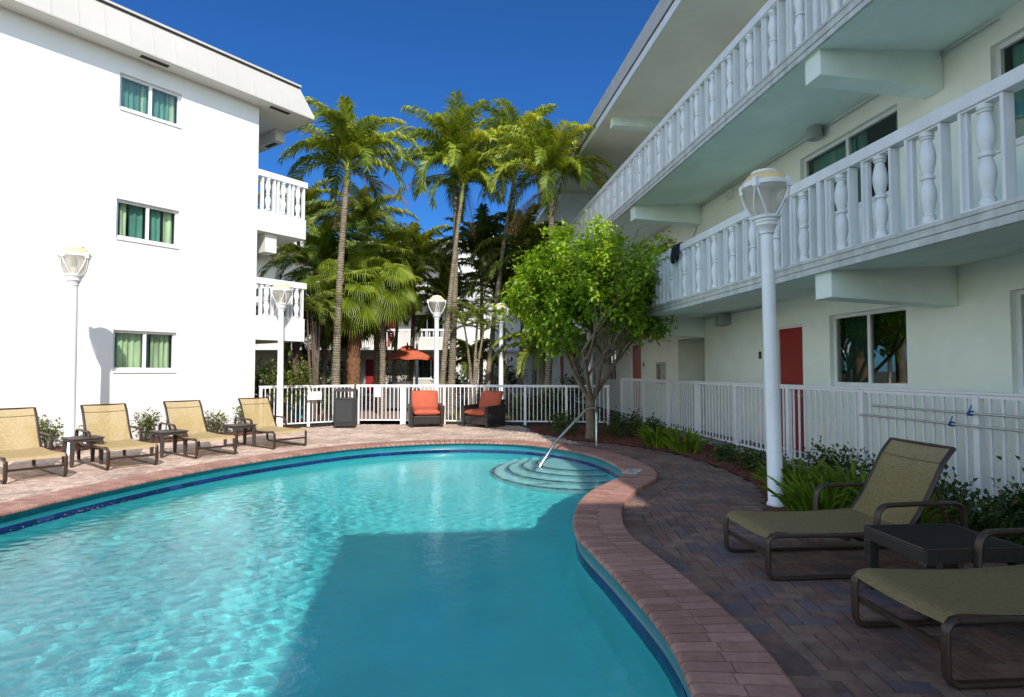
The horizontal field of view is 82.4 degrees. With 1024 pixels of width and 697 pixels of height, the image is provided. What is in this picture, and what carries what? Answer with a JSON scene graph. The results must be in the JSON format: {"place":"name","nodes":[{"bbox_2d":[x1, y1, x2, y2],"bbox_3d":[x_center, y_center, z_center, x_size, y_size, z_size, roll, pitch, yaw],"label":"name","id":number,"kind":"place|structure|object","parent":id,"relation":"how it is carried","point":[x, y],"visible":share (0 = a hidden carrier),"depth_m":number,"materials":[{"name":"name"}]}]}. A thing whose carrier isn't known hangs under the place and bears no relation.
{"place":"outdoors","nodes":[
{"label":"outdoors","id":0,"kind":"place"},
{"bbox_2d":[0,452,682,696],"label":"pool water","id":1,"kind":"structure","parent":0,"point":[448,574],"depth_m":4.33,"materials":[{"name":"liquid"}]},
{"bbox_2d":[110,0,659,239],"label":"sky","id":2,"kind":"structure","parent":0,"point":[386,56],"materials":[{"name":"blue"}]},
{"bbox_2d":[330,399,462,423],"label":"courtyard path","id":3,"kind":"structure","parent":0,"point":[393,414],"depth_m":19.81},
{"bbox_2d":[267,94,424,420],"bbox_3d":[-5.191,-2.629,18.098,4.706,9.834,4.066,1,-3,-30],"label":"palm tree","id":4,"kind":"object","parent":3,"relation":"on","point":[346,142],"visible":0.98,"depth_m":17.94,"materials":[{"name":"green plant"}]},
{"bbox_2d":[313,272,396,396],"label":"fan palm","id":5,"kind":"object","parent":3,"relation":"on","point":[354,331],"visible":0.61,"depth_m":19.05,"materials":[{"name":"green plant"}]},
{"bbox_2d":[330,226,419,411],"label":"fan palm","id":6,"kind":"object","parent":3,"relation":"on","point":[366,250],"visible":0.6,"depth_m":21.44,"materials":[{"name":"green plant"}]},
{"bbox_2d":[343,256,422,415],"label":"fan palm","id":7,"kind":"object","parent":3,"relation":"on","point":[399,302],"visible":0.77,"depth_m":19.33,"materials":[{"name":"green plant"}]},
{"bbox_2d":[387,381,419,407],"bbox_3d":[-4.250,1.745,22.150,1.500,1.000,0.500,0,-2,0],"label":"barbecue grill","id":8,"kind":"object","parent":3,"relation":"on","point":[396,391],"visible":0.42,"depth_m":21.90,"materials":[{"name":"metal"}]},
{"bbox_2d":[385,342,433,380],"bbox_3d":[-4.290,1.074,23.977,2.030,2.680,2.030,1,-3,-34],"label":"parasol","id":9,"kind":"object","parent":3,"relation":"on","point":[407,352],"visible":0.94,"depth_m":23.41,"materials":[{"name":"orange fabric"}]},
{"bbox_2d":[383,256,446,408],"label":"palm tree","id":10,"kind":"object","parent":3,"relation":"on","point":[420,300],"visible":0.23,"depth_m":23.43,"materials":[{"name":"green plant"}]},
{"bbox_2d":[380,221,464,384],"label":"palm tree","id":11,"kind":"object","parent":3,"relation":"on","point":[425,237],"visible":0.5,"depth_m":24.65,"materials":[{"name":"green plant"}]},
{"bbox_2d":[427,295,445,402],"bbox_3d":[-2.270,0.278,17.602,0.512,3.785,0.512,-1,-2,16],"label":"lamp post","id":12,"kind":"object","parent":3,"relation":"on","point":[436,300],"visible":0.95,"depth_m":17.55,"materials":[{"name":"white metal"}]},
{"bbox_2d":[404,253,489,396],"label":"palm tree","id":13,"kind":"object","parent":3,"relation":"on","point":[446,278],"visible":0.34,"depth_m":25.37,"materials":[{"name":"green plant"}]},
{"bbox_2d":[383,90,526,415],"bbox_3d":[-1.930,-2.932,20.199,4.852,10.616,5.311,0,-2,0],"label":"palm tree","id":14,"kind":"object","parent":3,"relation":"on","point":[456,126],"visible":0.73,"depth_m":19.64,"materials":[{"name":"green plant"}]},
{"bbox_2d":[410,136,511,403],"bbox_3d":[-1.638,-2.238,19.459,3.438,9.175,3.380,-2,-3,44],"label":"palm tree","id":15,"kind":"object","parent":3,"relation":"on","point":[468,168],"visible":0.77,"depth_m":19.19,"materials":[{"name":"green plant"}]},
{"bbox_2d":[255,236,538,397],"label":"courtyard building","id":16,"kind":"structure","parent":0,"point":[267,352],"depth_m":35.69,"materials":[{"name":"beige paint"}]},
{"bbox_2d":[364,359,379,393],"bbox_3d":[-8.500,1.687,35.732,1.000,2.150,0.080,0,-2,0],"label":"door","id":17,"kind":"structure","parent":16,"relation":"in","point":[368,373],"depth_m":35.73,"materials":[{"name":"red paint"}]},
{"bbox_2d":[414,358,440,379],"bbox_3d":[-4.950,1.229,35.729,2.100,1.335,0.150,0,-2,0],"label":"window","id":18,"kind":"structure","parent":16,"relation":"in","point":[425,368],"depth_m":35.77,"materials":[{"name":"glass"}]},
{"bbox_2d":[415,314,442,338],"bbox_3d":[-5.200,-1.369,35.828,2.000,1.535,0.150,0,-2,0],"label":"window","id":19,"kind":"structure","parent":16,"relation":"in","point":[429,324],"depth_m":35.87,"materials":[{"name":"white paint"}]},
{"bbox_2d":[271,396,615,419],"bbox_3d":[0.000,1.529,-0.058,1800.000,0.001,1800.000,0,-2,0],"label":"ground","id":20,"kind":"structure","parent":0,"point":[602,416],"depth_m":23.15,"materials":[{"name":"soil"}]},
{"bbox_2d":[0,0,316,447],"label":"apartment building","id":21,"kind":"structure","parent":20,"relation":"on","point":[133,144],"depth_m":12.77,"materials":[{"name":"white paint"}]},
{"bbox_2d":[112,330,175,372],"bbox_3d":[-8.308,0.085,13.053,0.700,0.915,1.270,-2,-3,36],"label":"window","id":22,"kind":"structure","parent":21,"relation":"in","point":[133,351],"depth_m":12.93,"materials":[{"name":"white paint"}]},
{"bbox_2d":[116,199,178,248],"bbox_3d":[-8.308,-2.738,13.161,0.700,0.885,1.270,-2,-3,36],"label":"window","id":23,"kind":"structure","parent":21,"relation":"in","point":[135,222],"depth_m":13.14,"materials":[{"name":"glass"}]},
{"bbox_2d":[119,74,181,128],"bbox_3d":[-8.308,-5.511,13.266,0.700,0.815,1.270,-2,-3,36],"label":"window","id":24,"kind":"structure","parent":21,"relation":"in","point":[137,97],"depth_m":13.14,"materials":[{"name":"white paint"}]},
{"bbox_2d":[270,398,372,419],"bbox_3d":[-9.440,2.486,25.461,7.081,0.001,15.993,0,-2,-8],"label":"planting bed","id":25,"kind":"object","parent":20,"relation":"on","point":[318,412],"visible":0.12,"depth_m":22.91,"materials":[{"name":"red plant"}]},
{"bbox_2d":[256,282,333,382],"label":"slender tree","id":26,"kind":"object","parent":25,"relation":"on","point":[296,350],"visible":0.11,"depth_m":19.27,"materials":[{"name":"green plant"}]},
{"bbox_2d":[256,287,340,413],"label":"palm tree","id":27,"kind":"object","parent":25,"relation":"on","point":[287,347],"visible":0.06,"depth_m":20.44,"materials":[{"name":"green plant"}]},
{"bbox_2d":[257,177,357,383],"bbox_3d":[-9.316,-2.349,25.157,5.042,9.831,5.314,-2,-3,40],"label":"palm tree","id":28,"kind":"object","parent":25,"relation":"on","point":[315,192],"visible":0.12,"depth_m":24.76,"materials":[{"name":"green plant"}]},
{"bbox_2d":[268,289,352,419],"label":"slender tree","id":29,"kind":"object","parent":25,"relation":"on","point":[320,299],"visible":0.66,"depth_m":18.24,"materials":[{"name":"green plant"}]},
{"bbox_2d":[256,218,379,410],"bbox_3d":[-7.157,-1.303,21.947,5.048,7.484,5.139,0,-2,0],"label":"palm tree","id":30,"kind":"object","parent":25,"relation":"on","point":[322,244],"visible":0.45,"depth_m":21.55,"materials":[{"name":"green plant"}]},
{"bbox_2d":[280,254,369,413],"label":"fan palm","id":31,"kind":"object","parent":25,"relation":"on","point":[324,268],"visible":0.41,"depth_m":20.06,"materials":[{"name":"green plant"}]},
{"bbox_2d":[304,294,408,396],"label":"palm tree","id":32,"kind":"object","parent":25,"relation":"on","point":[393,341],"visible":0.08,"depth_m":20.96,"materials":[{"name":"green plant"}]},
{"bbox_2d":[294,180,428,260],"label":"palm tree","id":33,"kind":"object","parent":25,"relation":"on","point":[363,212],"visible":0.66,"depth_m":24.45,"materials":[{"name":"green plant"}]},
{"bbox_2d":[454,398,605,419],"bbox_3d":[0.360,2.466,24.898,4.822,0.001,16.208,0,-2,-2],"label":"planting bed","id":34,"kind":"object","parent":20,"relation":"on","point":[576,412],"visible":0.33,"depth_m":19.43,"materials":[{"name":"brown plant"}]},
{"bbox_2d":[428,203,511,402],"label":"palm tree","id":35,"kind":"object","parent":34,"relation":"on","point":[482,217],"visible":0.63,"depth_m":23.23,"materials":[{"name":"green plant"}]},
{"bbox_2d":[431,296,515,403],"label":"slender tree","id":36,"kind":"object","parent":34,"relation":"on","point":[471,311],"visible":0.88,"depth_m":19.58,"materials":[{"name":"green plant"}]},
{"bbox_2d":[439,338,508,404],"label":"palm tree","id":37,"kind":"object","parent":34,"relation":"on","point":[463,360],"visible":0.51,"depth_m":21.30,"materials":[{"name":"green plant"}]},
{"bbox_2d":[442,240,513,390],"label":"palm tree","id":38,"kind":"object","parent":34,"relation":"on","point":[473,278],"visible":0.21,"depth_m":23.73,"materials":[{"name":"green plant"}]},
{"bbox_2d":[471,266,514,410],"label":"slender tree","id":39,"kind":"object","parent":34,"relation":"on","point":[483,298],"visible":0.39,"depth_m":21.93,"materials":[{"name":"green plant"}]},
{"bbox_2d":[493,303,508,398],"bbox_3d":[-0.370,0.354,19.601,0.512,3.785,0.512,1,-3,-34],"label":"lamp post","id":40,"kind":"object","parent":34,"relation":"on","point":[500,323],"visible":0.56,"depth_m":19.54,"materials":[{"name":"white metal"}]},
{"bbox_2d":[483,357,531,392],"bbox_3d":[-0.355,1.596,31.101,2.982,2.498,3.254,0,-2,0],"label":"shrub","id":41,"kind":"object","parent":34,"relation":"on","point":[510,378],"visible":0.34,"depth_m":30.72,"materials":[{"name":"green plant"}]},
{"bbox_2d":[471,203,565,401],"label":"palm tree","id":42,"kind":"object","parent":34,"relation":"on","point":[527,220],"visible":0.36,"depth_m":22.15,"materials":[{"name":"green plant"}]},
{"bbox_2d":[465,98,575,390],"bbox_3d":[0.222,-3.077,20.834,4.703,10.960,5.112,0,-2,0],"label":"palm tree","id":43,"kind":"object","parent":34,"relation":"on","point":[511,117],"visible":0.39,"depth_m":20.52,"materials":[{"name":"green plant"}]},
{"bbox_2d":[483,239,565,411],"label":"palm tree","id":44,"kind":"object","parent":34,"relation":"on","point":[516,243],"visible":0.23,"depth_m":21.34,"materials":[{"name":"green plant"}]},
{"bbox_2d":[495,226,570,296],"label":"palm tree","id":45,"kind":"object","parent":34,"relation":"on","point":[535,239],"visible":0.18,"depth_m":20.70,"materials":[{"name":"green plant"}]},
{"bbox_2d":[489,312,601,415],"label":"palm tree","id":46,"kind":"object","parent":34,"relation":"on","point":[526,352],"visible":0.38,"depth_m":19.03,"materials":[{"name":"green plant"}]},
{"bbox_2d":[477,119,615,419],"bbox_3d":[1.100,-2.365,18.145,4.438,9.325,4.304,0,-2,0],"label":"palm tree","id":47,"kind":"object","parent":34,"relation":"on","point":[547,157],"visible":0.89,"depth_m":18.00,"materials":[{"name":"green plant"}]},
{"bbox_2d":[552,365,596,418],"bbox_3d":[1.979,1.330,18.465,1.590,1.792,1.666,0,-2,0],"label":"shrub","id":48,"kind":"object","parent":34,"relation":"on","point":[572,388],"visible":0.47,"depth_m":18.55,"materials":[{"name":"green plant"}]},
{"bbox_2d":[519,0,1023,515],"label":"hotel building","id":49,"kind":"structure","parent":20,"relation":"on","point":[899,244],"depth_m":8.29,"materials":[{"name":"beige paint"}]},
{"bbox_2d":[631,343,641,414],"bbox_3d":[4.052,1.003,18.959,0.140,2.320,1.010,0,-2,-7],"label":"door","id":50,"kind":"structure","parent":49,"relation":"in","point":[635,352],"depth_m":19.08,"materials":[{"name":"red paint"}]},
{"bbox_2d":[777,324,803,451],"bbox_3d":[5.091,0.712,10.659,0.140,2.270,0.830,0,-2,-7],"label":"door","id":51,"kind":"structure","parent":49,"relation":"in","point":[790,338],"depth_m":10.66,"materials":[{"name":"red paint"}]},
{"bbox_2d":[804,106,897,224],"bbox_3d":[5.566,-2.761,9.288,0.700,1.255,2.210,0,-2,-7],"label":"window","id":52,"kind":"structure","parent":49,"relation":"in","point":[885,124],"depth_m":9.29,"materials":[{"name":"glass"}]},
{"bbox_2d":[834,306,907,389],"bbox_3d":[5.386,0.032,8.780,0.306,1.195,1.581,0,-2,-5],"label":"window","id":53,"kind":"structure","parent":49,"relation":"in","point":[870,347],"depth_m":8.75,"materials":[{"name":"glass"}]},
{"bbox_2d":[995,31,1023,153],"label":"window","id":54,"kind":"structure","parent":49,"relation":"in","point":[1010,54],"depth_m":6.68,"materials":[{"name":"glass"}]},
{"bbox_2d":[1011,289,1023,396],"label":"window","id":55,"kind":"structure","parent":49,"relation":"in","point":[1019,293],"depth_m":6.50,"materials":[{"name":"white paint"}]},
{"bbox_2d":[60,420,863,696],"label":"deck base","id":56,"kind":"object","parent":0,"point":[527,426],"visible":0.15,"depth_m":15.90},
{"bbox_2d":[47,425,297,451],"bbox_3d":[-4.077,1.860,6.943,14.344,0.212,13.311,-1,-3,32],"label":"planting bed","id":57,"kind":"object","parent":56,"relation":"on","point":[57,448],"visible":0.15,"depth_m":12.50,"materials":[{"name":"brown soil"}]},
{"bbox_2d":[37,413,63,448],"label":"shrub","id":58,"kind":"object","parent":57,"relation":"on","point":[44,424],"visible":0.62,"depth_m":11.04,"materials":[{"name":"green plant"}]},
{"bbox_2d":[130,407,161,440],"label":"shrub","id":59,"kind":"object","parent":57,"relation":"on","point":[148,424],"visible":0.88,"depth_m":12.43,"materials":[{"name":"green plant"}]},
{"bbox_2d":[205,409,230,433],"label":"shrub","id":60,"kind":"object","parent":57,"relation":"on","point":[217,420],"visible":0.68,"depth_m":13.66,"materials":[{"name":"green plant"}]},
{"bbox_2d":[270,283,292,426],"bbox_3d":[-5.980,0.184,15.124,0.512,3.785,0.512,0,-2,-11],"label":"lamp post","id":61,"kind":"object","parent":57,"relation":"on","point":[281,289],"visible":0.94,"depth_m":15.06,"materials":[{"name":"white metal"}]},
{"bbox_2d":[255,352,320,425],"bbox_3d":[-6.131,1.109,15.776,1.806,2.029,1.997,1,-2,-23],"label":"shrub","id":62,"kind":"object","parent":57,"relation":"on","point":[301,380],"visible":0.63,"depth_m":15.74,"materials":[{"name":"green plant"}]},
{"bbox_2d":[258,385,353,426],"bbox_3d":[-5.475,1.545,15.738,2.542,1.112,0.070,2,-3,-37],"label":"metal fence","id":63,"kind":"object","parent":56,"relation":"on","point":[308,422],"visible":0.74,"depth_m":15.70,"materials":[{"name":"metal"}]},
{"bbox_2d":[0,439,801,696],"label":"pool coping","id":64,"kind":"object","parent":56,"relation":"on","point":[717,649],"visible":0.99,"depth_m":4.10,"materials":[{"name":"brick"}]},
{"bbox_2d":[403,385,609,424],"bbox_3d":[-0.200,1.563,16.227,5.767,1.112,0.070,0,-2,6],"label":"metal fence","id":65,"kind":"object","parent":56,"relation":"on","point":[525,421],"visible":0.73,"depth_m":16.18,"materials":[{"name":"metal"}]},
{"bbox_2d":[356,385,403,423],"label":"metal gate","id":66,"kind":"structure","parent":65,"relation":"attached to","point":[377,390],"depth_m":16.49,"materials":[{"name":"metal"}]},
{"bbox_2d":[505,390,540,420],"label":"shrub","id":67,"kind":"object","parent":56,"relation":"on","point":[519,406],"visible":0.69,"depth_m":17.31,"materials":[{"name":"green plant"}]},
{"bbox_2d":[534,387,576,419],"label":"shrub","id":68,"kind":"object","parent":56,"relation":"on","point":[556,400],"visible":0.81,"depth_m":17.25,"materials":[{"name":"green plant"}]},
{"bbox_2d":[530,425,1023,544],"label":"planting bed","id":69,"kind":"object","parent":56,"relation":"on","point":[728,465],"visible":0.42,"depth_m":10.93,"materials":[{"name":"brown soil"}]},
{"bbox_2d":[47,424,958,522],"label":"bark mulch","id":70,"kind":"object","parent":69,"relation":"on","point":[747,475],"visible":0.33,"depth_m":12.39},
{"bbox_2d":[546,405,582,434],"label":"shrub","id":71,"kind":"object","parent":69,"relation":"on","point":[558,422],"visible":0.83,"depth_m":13.71,"materials":[{"name":"green plant"}]},
{"bbox_2d":[490,209,677,438],"bbox_3d":[1.945,-0.439,12.798,4.050,4.982,4.574,2,-3,-37],"label":"broadleaf tree","id":72,"kind":"object","parent":69,"relation":"on","point":[596,291],"visible":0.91,"depth_m":12.38,"materials":[{"name":"green plant"}]},
{"bbox_2d":[599,406,646,437],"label":"shrub","id":73,"kind":"object","parent":69,"relation":"on","point":[617,430],"visible":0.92,"depth_m":13.18,"materials":[{"name":"green plant"}]},
{"bbox_2d":[633,422,685,447],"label":"fern","id":74,"kind":"object","parent":69,"relation":"on","point":[647,437],"visible":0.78,"depth_m":11.34,"materials":[{"name":"plant"}]},
{"bbox_2d":[655,428,712,452],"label":"fern","id":75,"kind":"object","parent":69,"relation":"on","point":[691,442],"visible":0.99,"depth_m":10.70,"materials":[{"name":"plant"}]},
{"bbox_2d":[708,441,744,461],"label":"shrub","id":76,"kind":"object","parent":69,"relation":"on","point":[723,454],"visible":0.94,"depth_m":9.65,"materials":[{"name":"green plant"}]},
{"bbox_2d":[729,440,766,470],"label":"shrub","id":77,"kind":"object","parent":69,"relation":"on","point":[748,457],"visible":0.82,"depth_m":8.79,"materials":[{"name":"green plant"}]},
{"bbox_2d":[739,168,791,506],"bbox_3d":[2.896,-0.142,6.563,0.512,3.785,0.512,0,-2,-17],"label":"lamp post","id":78,"kind":"object","parent":69,"relation":"on","point":[765,184],"visible":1,"depth_m":6.50,"materials":[{"name":"white metal"}]},
{"bbox_2d":[750,456,847,496],"bbox_3d":[3.218,1.502,6.598,1.027,0.519,0.936,0,-2,-13],"label":"fern","id":79,"kind":"object","parent":69,"relation":"on","point":[800,470],"visible":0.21,"depth_m":6.66,"materials":[{"name":"plant"}]},
{"bbox_2d":[757,469,859,510],"bbox_3d":[3.048,1.496,5.889,0.982,0.478,1.057,1,-2,-22],"label":"fern","id":80,"kind":"object","parent":69,"relation":"on","point":[800,500],"visible":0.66,"depth_m":5.81,"materials":[{"name":"plant"}]},
{"bbox_2d":[787,455,868,495],"bbox_3d":[3.595,1.455,6.198,1.301,0.583,1.116,0,-2,0],"label":"fern","id":81,"kind":"object","parent":69,"relation":"on","point":[842,475],"visible":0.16,"depth_m":6.18,"materials":[{"name":"plant"}]},
{"bbox_2d":[793,434,870,477],"bbox_3d":[4.002,1.441,7.283,0.817,0.708,0.930,-2,-3,40],"label":"shrub","id":82,"kind":"object","parent":69,"relation":"on","point":[827,460],"visible":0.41,"depth_m":7.21,"materials":[{"name":"green plant"}]},
{"bbox_2d":[822,474,958,523],"bbox_3d":[3.674,1.475,5.502,0.908,0.490,1.030,1,-2,-14],"label":"fern","id":83,"kind":"object","parent":69,"relation":"on","point":[938,518],"visible":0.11,"depth_m":5.22,"materials":[{"name":"plant"}]},
{"bbox_2d":[923,464,1023,546],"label":"shrub","id":84,"kind":"object","parent":69,"relation":"on","point":[1010,508],"visible":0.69,"depth_m":4.98,"materials":[{"name":"green plant"}]},
{"bbox_2d":[949,505,1023,545],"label":"shrub","id":85,"kind":"object","parent":69,"relation":"on","point":[973,525],"visible":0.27,"depth_m":4.82,"materials":[{"name":"green plant"}]},
{"bbox_2d":[619,378,1023,521],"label":"metal fence","id":86,"kind":"object","parent":56,"relation":"on","point":[978,398],"visible":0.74,"depth_m":8.32,"materials":[{"name":"metal"}]},
{"bbox_2d":[859,414,1023,432],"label":"pool pole","id":87,"kind":"object","parent":86,"relation":"attached to","point":[951,423],"visible":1,"depth_m":6.28,"materials":[{"name":"metal"}]},
{"bbox_2d":[872,405,1023,418],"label":"pool pole","id":88,"kind":"object","parent":86,"relation":"attached to","point":[970,413],"visible":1,"depth_m":6.17,"materials":[{"name":"metal"}]},
{"bbox_2d":[0,424,1023,696],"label":"pool deck","id":89,"kind":"structure","parent":0,"point":[814,616],"depth_m":4.47,"materials":[{"name":"brick"}]},
{"bbox_2d":[0,407,67,483],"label":"sun lounger","id":90,"kind":"object","parent":89,"relation":"on","point":[20,436],"visible":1,"depth_m":8.75,"materials":[{"name":"fabric"}]},
{"bbox_2d":[57,245,91,454],"bbox_3d":[-7.940,0.010,10.557,0.512,3.785,0.512,-2,-3,38],"label":"lamp post","id":91,"kind":"object","parent":89,"relation":"on","point":[74,277],"visible":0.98,"depth_m":10.50,"materials":[{"name":"white metal"}]},
{"bbox_2d":[61,435,104,467],"bbox_3d":[-6.870,1.636,9.364,0.460,0.440,0.460,-2,-3,38],"label":"side table","id":92,"kind":"object","parent":89,"relation":"on","point":[72,440],"visible":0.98,"depth_m":9.30,"materials":[{"name":"brown plastic"}]},
{"bbox_2d":[75,403,158,469],"bbox_3d":[-6.427,1.397,9.528,1.520,0.934,0.784,-2,-3,40],"label":"sun lounger","id":93,"kind":"object","parent":89,"relation":"on","point":[110,423],"visible":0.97,"depth_m":9.76,"materials":[{"name":"fabric"}]},
{"bbox_2d":[149,429,188,457],"bbox_3d":[-6.080,1.674,10.364,0.460,0.440,0.460,-2,-3,36],"label":"side table","id":94,"kind":"object","parent":89,"relation":"on","point":[162,434],"visible":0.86,"depth_m":10.29,"materials":[{"name":"brown plastic"}]},
{"bbox_2d":[158,400,236,458],"bbox_3d":[-5.728,1.441,10.681,1.520,0.934,0.784,-2,-3,39],"label":"sun lounger","id":95,"kind":"object","parent":89,"relation":"on","point":[186,415],"visible":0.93,"depth_m":10.91,"materials":[{"name":"fabric"}]},
{"bbox_2d":[223,423,256,448],"bbox_3d":[-5.380,1.720,11.563,0.460,0.440,0.460,-2,-3,40],"label":"side table","id":96,"kind":"object","parent":89,"relation":"on","point":[235,427],"visible":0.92,"depth_m":11.53,"materials":[{"name":"brown plastic"}]},
{"bbox_2d":[234,397,306,448],"bbox_3d":[-4.898,1.486,11.883,1.520,0.934,0.784,-2,-3,39],"label":"sun lounger","id":97,"kind":"object","parent":89,"relation":"on","point":[258,411],"visible":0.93,"depth_m":12.11,"materials":[{"name":"fabric"}]},
{"bbox_2d":[333,388,357,427],"bbox_3d":[-4.420,1.582,15.571,0.573,1.020,0.533,0,-2,-6],"label":"trash bin","id":98,"kind":"object","parent":89,"relation":"on","point":[345,412],"visible":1,"depth_m":15.32,"materials":[{"name":"grey plastic"}]},
{"bbox_2d":[408,390,444,427],"bbox_3d":[-2.353,1.630,15.972,0.929,0.955,0.887,1,-2,-14],"label":"armchair","id":99,"kind":"object","parent":89,"relation":"on","point":[425,407],"visible":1,"depth_m":15.70,"materials":[{"name":"fabric"}]},
{"bbox_2d":[462,390,505,427],"bbox_3d":[-0.731,1.626,15.854,0.929,0.955,0.887,-2,-3,38],"label":"armchair","id":100,"kind":"object","parent":89,"relation":"on","point":[488,409],"visible":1,"depth_m":15.69,"materials":[{"name":"orange fabric"}]},
{"bbox_2d":[724,437,967,580],"bbox_3d":[2.540,1.208,4.587,1.520,0.934,0.784,0,-2,-5],"label":"sun lounger","id":101,"kind":"object","parent":89,"relation":"on","point":[899,484],"visible":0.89,"depth_m":4.57,"materials":[{"name":"fabric"}]},
{"bbox_2d":[850,527,1023,688],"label":"sun lounger","id":102,"kind":"object","parent":89,"relation":"on","point":[939,596],"visible":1,"depth_m":3.15,"materials":[{"name":"fabric"}]},
{"bbox_2d":[864,523,1023,618],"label":"wicker table","id":103,"kind":"object","parent":89,"relation":"on","point":[947,545],"visible":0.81,"depth_m":3.72,"materials":[{"name":"wicker"}]},
{"label":"pool floor","id":104,"kind":"structure","parent":0,"visible":0},
{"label":"pool wall","id":105,"kind":"structure","parent":104,"relation":"on","visible":0},
{"bbox_2d":[0,444,690,696],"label":"waterline tile","id":106,"kind":"object","parent":105,"relation":"attached to","point":[631,616],"visible":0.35,"depth_m":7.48,"materials":[{"name":"tile"}]},
{"bbox_2d":[6,449,686,696],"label":"tile grout","id":107,"kind":"object","parent":106,"relation":"attached to","point":[576,544],"visible":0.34,"depth_m":4.64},
{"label":"pool step","id":108,"kind":"structure","parent":104,"relation":"on","visible":0},
{"bbox_2d":[538,407,598,466],"bbox_3d":[1.025,1.723,10.635,0.100,1.256,1.960,-2,-3,41],"label":"pool handrail","id":109,"kind":"object","parent":108,"relation":"attached to","point":[568,428],"visible":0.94,"depth_m":10.85,"materials":[{"name":"metal"}]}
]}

